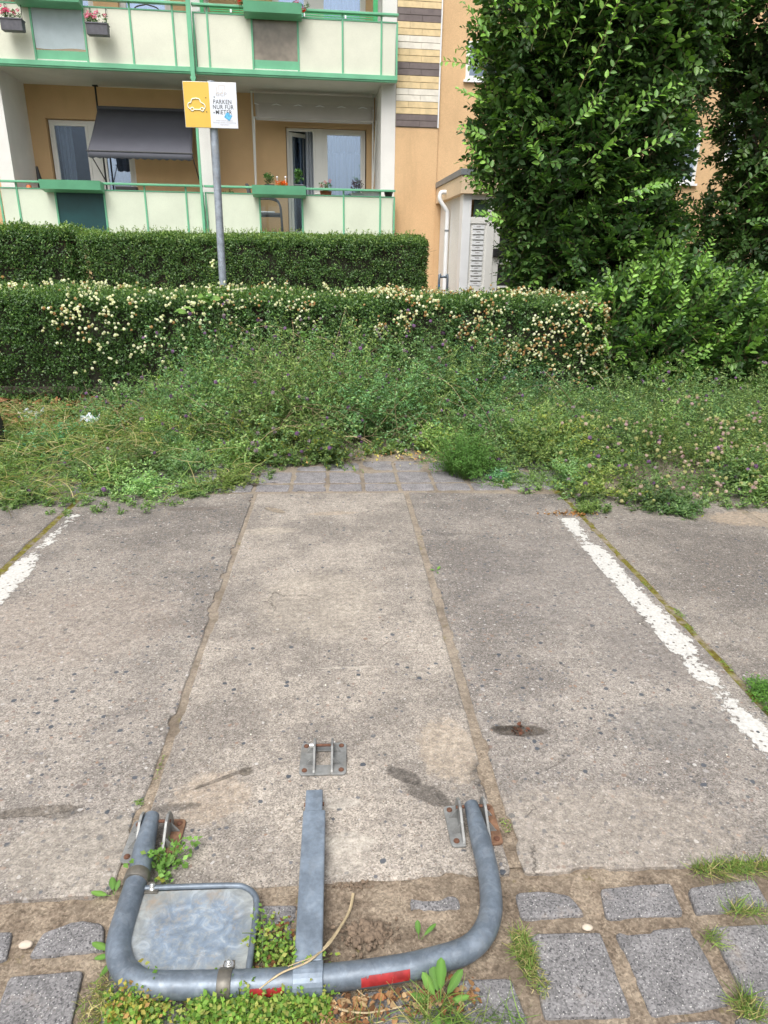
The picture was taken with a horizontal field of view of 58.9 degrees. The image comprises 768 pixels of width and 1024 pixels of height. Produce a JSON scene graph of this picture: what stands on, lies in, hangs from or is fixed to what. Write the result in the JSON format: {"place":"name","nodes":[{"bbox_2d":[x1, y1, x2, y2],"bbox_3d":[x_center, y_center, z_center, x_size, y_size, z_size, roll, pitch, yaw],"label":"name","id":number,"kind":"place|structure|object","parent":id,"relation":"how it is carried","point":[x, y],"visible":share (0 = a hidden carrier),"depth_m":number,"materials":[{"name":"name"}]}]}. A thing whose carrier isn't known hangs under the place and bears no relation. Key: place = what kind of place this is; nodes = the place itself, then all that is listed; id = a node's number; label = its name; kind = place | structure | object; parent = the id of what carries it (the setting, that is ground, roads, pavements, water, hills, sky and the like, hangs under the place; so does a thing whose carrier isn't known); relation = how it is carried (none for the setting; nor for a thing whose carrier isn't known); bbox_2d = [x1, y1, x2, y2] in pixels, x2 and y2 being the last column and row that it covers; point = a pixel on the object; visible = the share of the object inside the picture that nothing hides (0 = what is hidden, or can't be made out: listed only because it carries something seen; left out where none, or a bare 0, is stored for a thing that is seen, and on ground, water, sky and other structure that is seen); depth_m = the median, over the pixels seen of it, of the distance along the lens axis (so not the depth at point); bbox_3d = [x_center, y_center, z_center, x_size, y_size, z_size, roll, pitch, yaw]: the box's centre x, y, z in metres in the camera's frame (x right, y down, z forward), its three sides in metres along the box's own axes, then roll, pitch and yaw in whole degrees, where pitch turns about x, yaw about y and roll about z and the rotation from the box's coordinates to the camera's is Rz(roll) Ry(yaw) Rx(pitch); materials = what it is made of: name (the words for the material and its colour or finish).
{"place":"outdoors","nodes":[
{"label":"outdoors","id":0,"kind":"place"},
{"bbox_2d":[0,864,767,1023],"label":"pavement","id":1,"kind":"structure","parent":0,"point":[672,971],"depth_m":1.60,"materials":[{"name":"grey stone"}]},
{"bbox_2d":[18,940,32,948],"bbox_3d":[-0.859,1.037,1.630,0.033,0.013,0.020,-1,20,-4],"label":"pebble","id":2,"kind":"object","parent":1,"relation":"on","point":[25,944],"visible":1,"depth_m":1.63,"materials":[{"name":"white stone"}]},
{"bbox_2d":[72,971,116,1023],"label":"grass tuft","id":3,"kind":"object","parent":1,"relation":"on","point":[102,997],"visible":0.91,"depth_m":1.50,"materials":[{"name":"green plant"}]},
{"bbox_2d":[92,941,107,976],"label":"dandelion","id":4,"kind":"object","parent":1,"relation":"on","point":[98,945],"visible":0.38,"depth_m":1.61,"materials":[{"name":"green plant"}]},
{"bbox_2d":[91,877,120,895],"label":"dandelion","id":5,"kind":"object","parent":1,"relation":"on","point":[113,883],"visible":1,"depth_m":1.77,"materials":[{"name":"green plant"}]},
{"bbox_2d":[94,958,189,1023],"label":"chickweed","id":6,"kind":"object","parent":1,"relation":"on","point":[126,1007],"visible":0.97,"depth_m":1.47,"materials":[{"name":"green plant"}]},
{"bbox_2d":[168,968,339,1023],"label":"chickweed","id":7,"kind":"object","parent":1,"relation":"on","point":[249,1008],"visible":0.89,"depth_m":1.46,"materials":[{"name":"green plant"}]},
{"bbox_2d":[240,903,295,967],"bbox_3d":[-0.258,1.025,1.598,0.201,0.130,0.178,19,27,40],"label":"chickweed","id":8,"kind":"object","parent":1,"relation":"on","point":[260,953],"visible":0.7,"depth_m":1.60,"materials":[{"name":"green plant"}]},
{"bbox_2d":[254,915,294,967],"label":"leaf litter","id":9,"kind":"object","parent":1,"relation":"on","point":[282,937],"visible":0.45,"depth_m":1.65,"materials":[{"name":"brown plant"}]},
{"bbox_2d":[189,996,369,1023],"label":"leaf litter","id":10,"kind":"object","parent":1,"relation":"on","point":[345,1005],"visible":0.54,"depth_m":1.47,"materials":[{"name":"brown plant"}]},
{"bbox_2d":[259,893,354,989],"bbox_3d":[-0.153,1.014,1.610,0.062,0.067,0.343,14,24,32],"label":"dry stalk","id":11,"kind":"object","parent":1,"relation":"on","point":[305,962],"visible":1,"depth_m":1.54,"materials":[{"name":"plant"}]},
{"bbox_2d":[276,945,339,1023],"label":"chickweed","id":12,"kind":"object","parent":1,"relation":"on","point":[293,961],"visible":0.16,"depth_m":1.56,"materials":[{"name":"green plant"}]},
{"bbox_2d":[233,974,481,1023],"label":"leaf litter","id":13,"kind":"object","parent":1,"relation":"on","point":[470,993],"visible":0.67,"depth_m":1.51,"materials":[{"name":"brown plant"}]},
{"bbox_2d":[320,980,400,1023],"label":"grass tuft","id":14,"kind":"object","parent":1,"relation":"on","point":[368,1013],"visible":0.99,"depth_m":1.47,"materials":[{"name":"green plant"}]},
{"bbox_2d":[333,1004,407,1013],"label":"dry stalk","id":15,"kind":"object","parent":1,"relation":"on","point":[356,1012],"visible":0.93,"depth_m":1.49,"materials":[{"name":"plant"}]},
{"bbox_2d":[327,879,419,958],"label":"soil clods","id":16,"kind":"object","parent":1,"relation":"on","point":[369,931],"visible":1,"depth_m":1.65,"materials":[{"name":"brown soil"}]},
{"bbox_2d":[415,920,435,937],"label":"dandelion","id":17,"kind":"object","parent":1,"relation":"on","point":[418,926],"visible":1,"depth_m":1.66,"materials":[{"name":"green plant"}]},
{"bbox_2d":[379,967,490,1023],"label":"grass tuft","id":18,"kind":"object","parent":1,"relation":"on","point":[425,1016],"visible":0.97,"depth_m":1.48,"materials":[{"name":"green plant"}]},
{"bbox_2d":[411,957,468,1023],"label":"dandelion","id":19,"kind":"object","parent":1,"relation":"on","point":[438,972],"visible":0.94,"depth_m":1.51,"materials":[{"name":"green plant"}]},
{"bbox_2d":[416,981,540,1023],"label":"grass tuft","id":20,"kind":"object","parent":1,"relation":"on","point":[479,1014],"visible":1,"depth_m":1.48,"materials":[{"name":"green plant"}]},
{"bbox_2d":[502,919,546,984],"bbox_3d":[0.335,1.036,1.619,0.107,0.036,0.178,-1,20,-4],"label":"grass tuft","id":21,"kind":"object","parent":1,"relation":"on","point":[524,950],"visible":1,"depth_m":1.63,"materials":[{"name":"green plant"}]},
{"bbox_2d":[522,956,552,1000],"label":"grass tuft","id":22,"kind":"object","parent":1,"relation":"on","point":[541,983],"visible":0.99,"depth_m":1.56,"materials":[{"name":"green plant"}]},
{"bbox_2d":[582,924,592,930],"bbox_3d":[0.506,1.033,1.693,0.028,0.011,0.017,-1,20,-4],"label":"pebble","id":23,"kind":"object","parent":1,"relation":"on","point":[587,927],"visible":1,"depth_m":1.69,"materials":[{"name":"white stone"}]},
{"bbox_2d":[699,924,733,951],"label":"grass tuft","id":24,"kind":"object","parent":1,"relation":"on","point":[714,939],"visible":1,"depth_m":1.66,"materials":[{"name":"green plant"}]},
{"bbox_2d":[680,845,767,888],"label":"grass tuft","id":25,"kind":"object","parent":1,"relation":"on","point":[737,863],"visible":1,"depth_m":1.86,"materials":[{"name":"green plant"}]},
{"bbox_2d":[716,890,767,925],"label":"grass tuft","id":26,"kind":"object","parent":1,"relation":"on","point":[748,911],"visible":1,"depth_m":1.74,"materials":[{"name":"green plant"}]},
{"bbox_2d":[719,975,767,1023],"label":"grass tuft","id":27,"kind":"object","parent":1,"relation":"on","point":[740,998],"visible":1,"depth_m":1.51,"materials":[{"name":"green plant"}]},
{"bbox_2d":[0,351,767,885],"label":"soil bed","id":28,"kind":"object","parent":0,"point":[488,783],"visible":0.12,"depth_m":3.89,"materials":[{"name":"brown soil"}]},
{"bbox_2d":[0,415,6,456],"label":"tyre","id":29,"kind":"object","parent":28,"relation":"on","point":[1,427],"visible":0.27,"depth_m":5.48,"materials":[{"name":"black rubber"}]},
{"bbox_2d":[0,499,70,568],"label":"concrete slab","id":30,"kind":"structure","parent":28,"relation":"on","point":[20,528],"depth_m":4.17,"materials":[{"name":"grey concrete"}]},
{"bbox_2d":[0,218,92,299],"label":"hedge","id":31,"kind":"object","parent":28,"relation":"on","point":[38,254],"visible":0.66,"depth_m":9.44,"materials":[{"name":"green plant"}]},
{"bbox_2d":[0,393,156,430],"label":"leaf litter","id":32,"kind":"object","parent":28,"relation":"on","point":[45,395],"visible":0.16,"depth_m":6.84,"materials":[{"name":"brown plant"}]},
{"bbox_2d":[79,412,99,422],"bbox_3d":[-2.706,-0.863,6.250,0.201,0.108,0.081,10,22,23],"label":"plastic wrapper","id":33,"kind":"object","parent":32,"relation":"on","point":[89,413],"visible":0.39,"depth_m":6.27,"materials":[{"name":"white plastic"}]},
{"bbox_2d":[0,494,252,904],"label":"concrete slab","id":34,"kind":"structure","parent":28,"relation":"on","point":[139,621],"depth_m":2.70,"materials":[{"name":"concrete"}]},
{"bbox_2d":[0,514,79,604],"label":"parking line","id":35,"kind":"object","parent":34,"relation":"on","point":[13,573],"visible":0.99,"depth_m":3.54,"materials":[{"name":"white paint"}]},
{"bbox_2d":[134,797,144,805],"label":"grass tuft","id":36,"kind":"object","parent":28,"relation":"on","point":[138,802],"visible":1,"depth_m":2.05,"materials":[{"name":"green plant"}]},
{"bbox_2d":[0,381,294,516],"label":"mown grass","id":37,"kind":"structure","parent":28,"relation":"on","point":[60,446],"depth_m":5.12,"materials":[{"name":"green plant"}]},
{"bbox_2d":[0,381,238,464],"bbox_3d":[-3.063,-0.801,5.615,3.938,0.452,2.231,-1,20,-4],"label":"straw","id":38,"kind":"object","parent":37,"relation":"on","point":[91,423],"visible":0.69,"depth_m":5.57,"materials":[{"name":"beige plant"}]},
{"bbox_2d":[182,80,238,286],"bbox_3d":[-1.848,-2.980,7.701,0.552,3.288,0.122,-1,20,-4],"label":"parking sign","id":39,"kind":"object","parent":28,"relation":"on","point":[211,105],"visible":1,"depth_m":7.20,"materials":[{"name":"metal"}]},
{"bbox_2d":[67,224,435,293],"bbox_3d":[-1.830,-3.273,10.019,5.110,1.724,1.212,-1,20,-4],"label":"hedge","id":40,"kind":"object","parent":28,"relation":"on","point":[177,258],"visible":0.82,"depth_m":9.50,"materials":[{"name":"green plant"}]},
{"bbox_2d":[0,275,615,406],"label":"flowering hedge","id":41,"kind":"object","parent":28,"relation":"on","point":[64,334],"visible":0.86,"depth_m":7.09,"materials":[{"name":"green plant"}]},
{"bbox_2d":[208,259,215,290],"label":"flower spire","id":42,"kind":"structure","parent":41,"relation":"on","point":[212,264],"depth_m":7.06,"materials":[{"name":"beige plant"}]},
{"bbox_2d":[17,308,602,451],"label":"dry stems","id":43,"kind":"object","parent":28,"relation":"on","point":[351,410],"visible":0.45,"depth_m":5.95,"materials":[{"name":"plant"}]},
{"bbox_2d":[67,461,571,493],"bbox_3d":[-0.430,-0.255,5.207,3.651,0.064,0.751,-1,20,-4],"label":"paving strip","id":44,"kind":"object","parent":28,"relation":"on","point":[412,478],"visible":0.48,"depth_m":5.10,"materials":[{"name":"grey concrete"}]},
{"bbox_2d":[418,417,510,487],"bbox_3d":[0.632,-0.505,5.209,0.701,0.475,0.783,7,21,16],"label":"lucerne clump","id":45,"kind":"object","parent":44,"relation":"on","point":[462,460],"visible":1,"depth_m":5.14,"materials":[{"name":"green plant"}]},
{"bbox_2d":[477,466,562,488],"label":"creeping weed","id":46,"kind":"object","parent":44,"relation":"on","point":[529,482],"visible":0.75,"depth_m":5.07,"materials":[{"name":"green plant"}]},
{"bbox_2d":[149,493,509,890],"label":"concrete slab","id":47,"kind":"structure","parent":28,"relation":"on","point":[390,674],"depth_m":2.47,"materials":[{"name":"grey concrete"}]},
{"bbox_2d":[123,833,202,883],"bbox_3d":[-0.572,0.940,1.827,0.141,0.120,0.208,13,23,29],"label":"chickweed","id":48,"kind":"object","parent":47,"relation":"on","point":[161,865],"visible":0.91,"depth_m":1.83,"materials":[{"name":"green plant"}]},
{"bbox_2d":[105,790,502,1000],"bbox_3d":[-0.182,0.954,1.773,1.061,0.071,0.602,-1,20,-4],"label":"parking barrier","id":49,"kind":"object","parent":47,"relation":"on","point":[187,941],"visible":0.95,"depth_m":1.63,"materials":[{"name":"metal"}]},
{"bbox_2d":[299,738,346,775],"bbox_3d":[-0.199,0.792,2.235,0.154,0.052,0.154,-1,20,-4],"label":"ground anchor","id":50,"kind":"object","parent":47,"relation":"on","point":[309,767],"visible":1,"depth_m":2.22,"materials":[{"name":"metal"}]},
{"bbox_2d":[12,504,726,872],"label":"sand specks","id":51,"kind":"object","parent":47,"relation":"on","point":[354,704],"visible":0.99,"depth_m":2.85,"materials":[{"name":"beige stone"}]},
{"bbox_2d":[63,289,638,475],"bbox_3d":[-0.426,-1.384,6.418,5.278,1.318,3.265,-1,20,-4],"label":"lucerne thicket","id":52,"kind":"object","parent":28,"relation":"on","point":[463,376],"visible":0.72,"depth_m":6.04,"materials":[{"name":"green plant"}]},
{"bbox_2d":[545,372,574,413],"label":"dry stalk","id":53,"kind":"object","parent":52,"relation":"on","point":[560,387],"visible":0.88,"depth_m":5.51,"materials":[{"name":"plant"}]},
{"bbox_2d":[270,450,443,465],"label":"leaf litter","id":54,"kind":"object","parent":28,"relation":"on","point":[410,454],"visible":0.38,"depth_m":5.62,"materials":[{"name":"brown plant"}]},
{"bbox_2d":[147,293,727,449],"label":"broadleaf weeds","id":55,"kind":"object","parent":28,"relation":"on","point":[209,298],"visible":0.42,"depth_m":6.62,"materials":[{"name":"green plant"}]},
{"bbox_2d":[437,273,448,293],"bbox_3d":[1.024,-3.502,12.017,0.191,1.345,0.058,-2,20,-6],"label":"handrail","id":56,"kind":"object","parent":28,"relation":"on","point":[446,277],"visible":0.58,"depth_m":11.81,"materials":[{"name":"metal"}]},
{"bbox_2d":[500,816,511,831],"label":"grass tuft","id":57,"kind":"object","parent":28,"relation":"on","point":[505,823],"visible":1,"depth_m":1.99,"materials":[{"name":"green plant"}]},
{"bbox_2d":[473,362,645,420],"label":"dry stems","id":58,"kind":"object","parent":28,"relation":"on","point":[569,392],"visible":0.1,"depth_m":6.78,"materials":[{"name":"beige plant"}]},
{"bbox_2d":[537,509,606,517],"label":"leaf litter","id":59,"kind":"object","parent":28,"relation":"on","point":[573,512],"visible":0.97,"depth_m":4.46,"materials":[{"name":"brown plant"}]},
{"bbox_2d":[409,493,767,875],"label":"concrete slab","id":60,"kind":"structure","parent":28,"relation":"on","point":[674,786],"depth_m":2.54,"materials":[{"name":"concrete"}]},
{"bbox_2d":[511,722,531,735],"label":"leaf litter","id":61,"kind":"object","parent":60,"relation":"on","point":[521,732],"visible":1,"depth_m":2.39,"materials":[{"name":"brown plant"}]},
{"bbox_2d":[558,518,767,758],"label":"parking line","id":62,"kind":"object","parent":60,"relation":"on","point":[748,722],"visible":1,"depth_m":3.05,"materials":[{"name":"white paint"}]},
{"bbox_2d":[571,499,607,518],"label":"bright weed","id":63,"kind":"object","parent":28,"relation":"on","point":[588,508],"visible":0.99,"depth_m":4.47,"materials":[{"name":"green plant"}]},
{"bbox_2d":[440,0,747,327],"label":"hornbeam tree","id":64,"kind":"object","parent":28,"relation":"on","point":[583,196],"visible":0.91,"depth_m":7.45,"materials":[{"name":"green plant"}]},
{"bbox_2d":[565,493,767,705],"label":"concrete slab","id":65,"kind":"structure","parent":28,"relation":"on","point":[706,574],"depth_m":3.73,"materials":[{"name":"grey concrete"}]},
{"bbox_2d":[738,671,767,712],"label":"joint weed","id":66,"kind":"object","parent":65,"relation":"on","point":[760,689],"visible":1,"depth_m":2.62,"materials":[{"name":"green plant"}]},
{"bbox_2d":[580,237,767,399],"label":"hornbeam shrub","id":67,"kind":"object","parent":28,"relation":"on","point":[699,307],"visible":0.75,"depth_m":7.30,"materials":[{"name":"green plant"}]},
{"bbox_2d":[645,235,760,361],"bbox_3d":[5.361,-3.038,10.165,3.580,2.323,1.513,-1,20,-4],"label":"privet bush","id":68,"kind":"object","parent":28,"relation":"on","point":[733,261],"visible":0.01,"depth_m":9.62,"materials":[{"name":"green plant"}]},
{"bbox_2d":[675,0,767,357],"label":"hornbeam tree","id":69,"kind":"object","parent":28,"relation":"on","point":[742,87],"visible":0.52,"depth_m":8.72,"materials":[{"name":"green plant"}]},
{"bbox_2d":[721,493,767,523],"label":"concrete slab","id":70,"kind":"structure","parent":28,"relation":"on","point":[760,513],"depth_m":4.63,"materials":[{"name":"grey concrete"}]},
{"label":"ground","id":71,"kind":"structure","parent":0,"visible":0},
{"bbox_2d":[0,0,766,333],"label":"apartment building","id":72,"kind":"structure","parent":71,"relation":"on","point":[56,62],"depth_m":12.68,"materials":[{"name":"paint"}]},
{"bbox_2d":[0,3,25,32],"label":"flower box","id":73,"kind":"object","parent":72,"relation":"hanging from","point":[12,24],"visible":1,"depth_m":11.23,"materials":[{"name":"grey plastic"}]},
{"bbox_2d":[35,166,41,187],"bbox_3d":[-6.612,-6.050,13.171,0.086,1.152,0.090,-1,20,-6],"label":"folded parasol","id":74,"kind":"object","parent":72,"relation":"on","point":[38,175],"visible":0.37,"depth_m":13.00,"materials":[{"name":"black fabric"}]},
{"bbox_2d":[48,119,95,180],"bbox_3d":[-6.199,-6.758,13.775,0.773,2.050,0.255,-1,20,-6],"label":"balcony door","id":75,"kind":"structure","parent":72,"relation":"in","point":[64,126],"depth_m":13.58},
{"bbox_2d":[84,8,109,37],"bbox_3d":[-4.819,-8.254,11.455,0.384,0.435,0.328,-1,20,-6],"label":"flower box","id":76,"kind":"object","parent":72,"relation":"hanging from","point":[95,28],"visible":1,"depth_m":11.37,"materials":[{"name":"grey plastic"}]},
{"bbox_2d":[101,158,136,189],"bbox_3d":[-5.349,-7.019,13.780,0.651,1.540,0.255,-1,20,-6],"label":"window","id":77,"kind":"structure","parent":72,"relation":"in","point":[124,169],"depth_m":13.84,"materials":[{"name":"white glass"}]},
{"bbox_2d":[115,186,137,189],"bbox_3d":[-4.869,-5.727,12.861,0.500,0.770,0.230,-1,20,-6],"label":"planter box","id":78,"kind":"object","parent":72,"relation":"on","point":[126,188],"visible":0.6,"depth_m":12.65,"materials":[{"name":"black plastic"}]},
{"bbox_2d":[86,85,198,189],"bbox_3d":[-4.592,-6.790,13.146,1.981,2.621,0.844,-1,20,-6],"label":"awning","id":79,"kind":"object","parent":72,"relation":"on","point":[137,133],"visible":0.81,"depth_m":12.92,"materials":[{"name":"grey fabric"}]},
{"bbox_2d":[119,0,170,9],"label":"balcony door","id":80,"kind":"structure","parent":72,"relation":"in","point":[122,5],"depth_m":12.94,"materials":[{"name":"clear glass"}]},
{"bbox_2d":[134,4,158,9],"bbox_3d":[-4.199,-8.487,12.032,0.519,0.960,0.432,-1,20,-6],"label":"metal chair","id":81,"kind":"object","parent":72,"relation":"on","point":[146,4],"visible":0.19,"depth_m":12.06,"materials":[{"name":"grey metal"}]},
{"bbox_2d":[245,183,282,231],"bbox_3d":[-2.367,-5.999,13.536,0.694,0.921,0.534,-1,20,-6],"label":"balcony chair","id":82,"kind":"object","parent":72,"relation":"on","point":[268,214],"visible":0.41,"depth_m":13.37,"materials":[{"name":"grey metal"}]},
{"bbox_2d":[263,172,273,184],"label":"potted plant","id":83,"kind":"object","parent":72,"relation":"on","point":[268,176],"visible":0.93,"depth_m":12.54,"materials":[{"name":"green plant"}]},
{"bbox_2d":[275,180,287,185],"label":"potted plant","id":84,"kind":"object","parent":72,"relation":"on","point":[283,184],"visible":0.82,"depth_m":12.57,"materials":[{"name":"orange plant"}]},
{"bbox_2d":[272,0,309,16],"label":"balcony door","id":85,"kind":"structure","parent":72,"relation":"in","point":[305,1],"depth_m":13.11,"materials":[{"name":"white glass"}]},
{"bbox_2d":[289,132,304,232],"bbox_3d":[-1.740,-6.910,14.421,0.620,1.950,0.050,-18,28,-41],"label":"balcony door","id":86,"kind":"structure","parent":72,"relation":"in","point":[291,134],"depth_m":14.11,"materials":[{"name":"white glass"}]},
{"bbox_2d":[294,168,303,185],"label":"potted plant","id":87,"kind":"object","parent":72,"relation":"on","point":[298,178],"visible":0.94,"depth_m":12.60,"materials":[{"name":"green plant"}]},
{"bbox_2d":[250,90,376,188],"bbox_3d":[-1.384,-6.938,13.654,2.459,2.635,0.308,-1,20,-6],"label":"awning","id":88,"kind":"object","parent":72,"relation":"on","point":[312,108],"visible":0.98,"depth_m":13.30,"materials":[{"name":"beige fabric"}]},
{"bbox_2d":[319,179,332,194],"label":"potted plant","id":89,"kind":"object","parent":72,"relation":"on","point":[325,192],"visible":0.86,"depth_m":12.90,"materials":[{"name":"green plant"}]},
{"bbox_2d":[318,0,365,19],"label":"window","id":90,"kind":"structure","parent":72,"relation":"in","point":[346,5],"depth_m":13.29,"materials":[{"name":"white glass"}]},
{"bbox_2d":[322,129,364,195],"bbox_3d":[-0.840,-7.129,14.254,0.880,1.540,0.212,-1,20,-6],"label":"window","id":91,"kind":"structure","parent":72,"relation":"in","point":[343,150],"depth_m":14.19,"materials":[{"name":"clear glass"}]},
{"bbox_2d":[351,179,363,195],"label":"potted plant","id":92,"kind":"object","parent":72,"relation":"on","point":[354,184],"visible":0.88,"depth_m":12.97,"materials":[{"name":"grey plant"}]},
{"bbox_2d":[362,191,378,195],"bbox_3d":[-0.245,-6.088,13.037,0.336,0.100,0.156,-1,20,-6],"label":"planter box","id":93,"kind":"object","parent":72,"relation":"on","point":[365,193],"visible":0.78,"depth_m":12.98,"materials":[{"name":"white plastic"}]},
{"bbox_2d":[384,192,392,196],"bbox_3d":[0.086,-6.094,13.053,0.176,0.100,0.180,-1,20,-6],"label":"bowl","id":94,"kind":"object","parent":72,"relation":"on","point":[388,194],"visible":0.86,"depth_m":13.00,"materials":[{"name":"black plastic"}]},
{"bbox_2d":[463,41,510,82],"bbox_3d":[2.069,-8.363,12.676,1.180,0.660,0.110,-1,20,-6],"label":"window","id":95,"kind":"structure","parent":72,"relation":"in","point":[469,74],"depth_m":12.68,"materials":[{"name":"white paint"}]},
{"bbox_2d":[435,168,639,293],"bbox_3d":[2.839,-4.622,12.915,3.743,3.070,2.330,-1,20,-6],"label":"entrance porch","id":96,"kind":"object","parent":72,"relation":"attached to","point":[468,256],"visible":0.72,"depth_m":11.80,"materials":[{"name":"white paint"}]},
{"bbox_2d":[473,200,487,216],"bbox_3d":[1.627,-5.127,11.497,0.232,0.270,0.030,-1,20,-6],"label":"transom window","id":97,"kind":"structure","parent":96,"relation":"in","point":[480,206],"depth_m":11.48,"materials":[{"name":"black glass"}]},
{"bbox_2d":[490,218,529,291],"bbox_3d":[2.365,-4.124,11.927,1.000,2.510,0.130,-1,20,-6],"label":"door","id":98,"kind":"structure","parent":96,"relation":"in","point":[495,267],"depth_m":11.82,"materials":[{"name":"white plastic"}]},
{"bbox_2d":[674,129,700,185],"bbox_3d":[6.002,-7.106,13.613,0.689,1.040,0.110,-1,20,-6],"label":"window","id":99,"kind":"structure","parent":72,"relation":"in","point":[697,148],"depth_m":13.70,"materials":[{"name":"white paint"}]},
{"bbox_2d":[442,345,767,520],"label":"lucerne mound","id":100,"kind":"object","parent":71,"relation":"on","point":[741,402],"visible":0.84,"depth_m":5.46,"materials":[{"name":"green plant"}]},
{"bbox_2d":[502,394,767,502],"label":"clover heads","id":101,"kind":"object","parent":100,"relation":"on","point":[697,496],"visible":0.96,"depth_m":5.01,"materials":[{"name":"plant"}]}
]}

